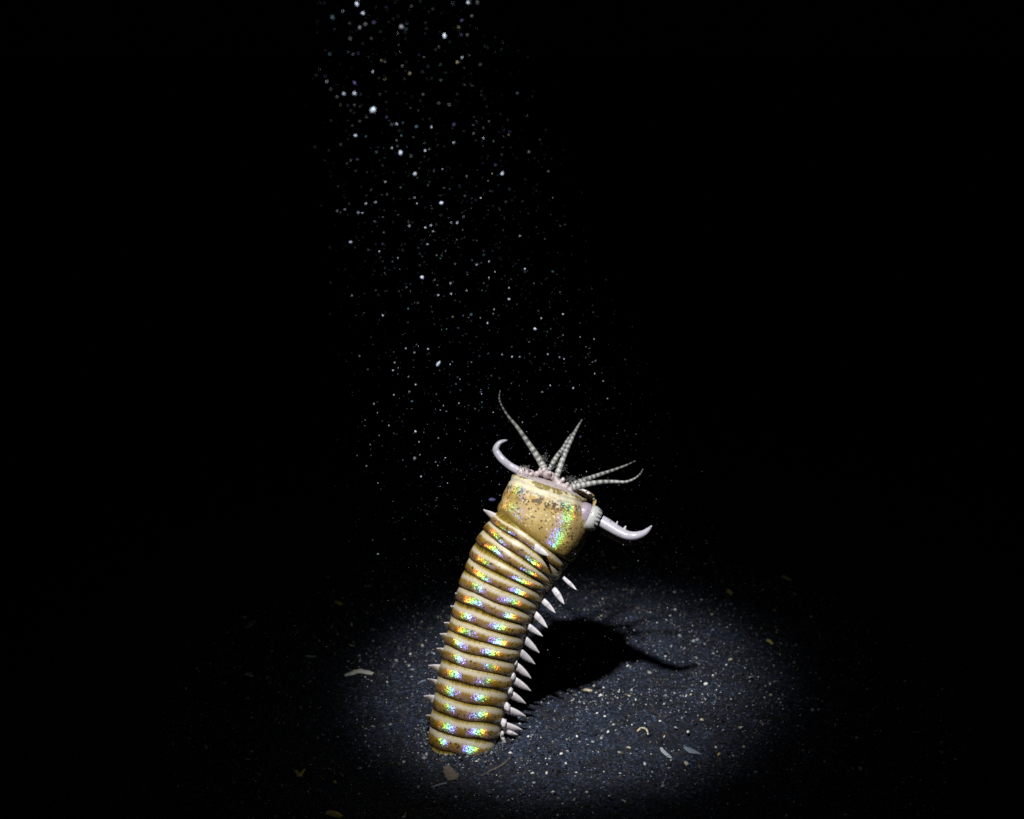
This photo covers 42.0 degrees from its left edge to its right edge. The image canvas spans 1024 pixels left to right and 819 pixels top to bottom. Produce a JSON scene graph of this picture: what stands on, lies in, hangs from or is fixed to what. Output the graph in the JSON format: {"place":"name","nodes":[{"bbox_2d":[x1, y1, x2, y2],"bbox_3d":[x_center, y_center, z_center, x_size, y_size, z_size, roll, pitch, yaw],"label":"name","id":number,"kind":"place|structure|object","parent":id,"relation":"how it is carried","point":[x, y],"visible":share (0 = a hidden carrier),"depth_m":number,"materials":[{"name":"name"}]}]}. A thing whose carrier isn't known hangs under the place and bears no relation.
{"place":"outdoors","nodes":[
{"label":"outdoors","id":0,"kind":"place"},
{"bbox_2d":[370,107,375,114],"bbox_3d":[-0.030,-0.064,0.284,0.001,0.002,0.001,23,32,5],"label":"drifting fleck","id":1,"kind":"object","parent":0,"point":[372,110],"visible":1,"depth_m":0.28},
{"bbox_2d":[0,57,1023,818],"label":"seabed","id":2,"kind":"structure","parent":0,"point":[810,289],"depth_m":0.81,"materials":[{"name":"grey sand"}]},
{"bbox_2d":[243,620,256,628],"bbox_3d":[-0.099,0.082,0.506,0.004,0.002,0.007,0,15,0],"label":"shell fragment","id":3,"kind":"object","parent":2,"relation":"on","point":[250,624],"visible":1,"depth_m":0.50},
{"bbox_2d":[295,769,304,776],"bbox_3d":[-0.064,0.109,0.401,0.003,0.001,0.005,0,15,0],"label":"debris flake","id":4,"kind":"object","parent":2,"relation":"on","point":[299,774],"visible":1,"depth_m":0.40,"materials":[{"name":"brown"}]},
{"bbox_2d":[325,810,342,817],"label":"debris flake","id":5,"kind":"object","parent":2,"relation":"on","point":[334,814],"visible":1,"depth_m":0.38,"materials":[{"name":"brown"}]},
{"bbox_2d":[333,600,342,605],"bbox_3d":[-0.068,0.076,0.522,0.004,0.001,0.004,0,15,0],"label":"debris flake","id":6,"kind":"object","parent":2,"relation":"on","point":[338,602],"visible":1,"depth_m":0.52,"materials":[{"name":"brown"}]},
{"bbox_2d":[344,669,373,676],"bbox_3d":[-0.053,0.092,0.466,0.010,0.002,0.004,0,15,0],"label":"shell fragment","id":7,"kind":"object","parent":2,"relation":"on","point":[360,671],"visible":1,"depth_m":0.47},
{"bbox_2d":[431,782,446,787],"bbox_3d":[-0.021,0.111,0.393,0.005,0.001,0.003,0,15,0],"label":"shell fragment","id":8,"kind":"object","parent":2,"relation":"on","point":[436,785],"visible":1,"depth_m":0.39,"materials":[{"name":"grey"}]},
{"bbox_2d":[442,766,458,780],"bbox_3d":[-0.018,0.109,0.400,0.005,0.002,0.009,0,15,0],"label":"pebble","id":9,"kind":"object","parent":2,"relation":"on","point":[449,772],"visible":1,"depth_m":0.40,"materials":[{"name":"grey stone"}]},
{"bbox_2d":[480,757,510,775],"bbox_3d":[-0.005,0.108,0.404,0.009,0.002,0.013,0,15,0],"label":"twig","id":10,"kind":"object","parent":2,"relation":"on","point":[502,764],"visible":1,"depth_m":0.40,"materials":[{"name":"wood"}]},
{"bbox_2d":[424,390,651,755],"bbox_3d":[0.005,0.057,0.425,0.079,0.124,0.042,-6,16,-22],"label":"bristle worm","id":11,"kind":"object","parent":2,"relation":"on","point":[509,590],"visible":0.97,"depth_m":0.41},
{"bbox_2d":[161,545,972,818],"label":"sand grains","id":12,"kind":"object","parent":2,"relation":"on","point":[470,757],"visible":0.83,"depth_m":0.44,"materials":[{"name":"sand"}]},
{"bbox_2d":[660,747,672,758],"bbox_3d":[0.047,0.105,0.409,0.004,0.001,0.005,0,15,0],"label":"shell fragment","id":13,"kind":"object","parent":2,"relation":"on","point":[664,752],"visible":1,"depth_m":0.41,"materials":[{"name":"white"}]},
{"bbox_2d":[684,746,701,754],"bbox_3d":[0.056,0.105,0.410,0.005,0.001,0.004,0,15,0],"label":"shell fragment","id":14,"kind":"object","parent":2,"relation":"on","point":[690,750],"visible":1,"depth_m":0.41,"materials":[{"name":"grey"}]},
{"bbox_2d":[781,575,791,580],"bbox_3d":[0.113,0.069,0.548,0.004,0.001,0.004,0,15,0],"label":"debris flake","id":15,"kind":"object","parent":2,"relation":"on","point":[785,577],"visible":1,"depth_m":0.55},
{"bbox_2d":[0,0,1023,56],"label":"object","id":16,"kind":"structure","parent":0,"point":[28,28],"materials":[{"name":"black"}]},
{"bbox_2d":[313,0,756,773],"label":"marine snow","id":17,"kind":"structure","parent":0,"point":[499,378],"depth_m":0.35,"materials":[{"name":"white"}]}
]}

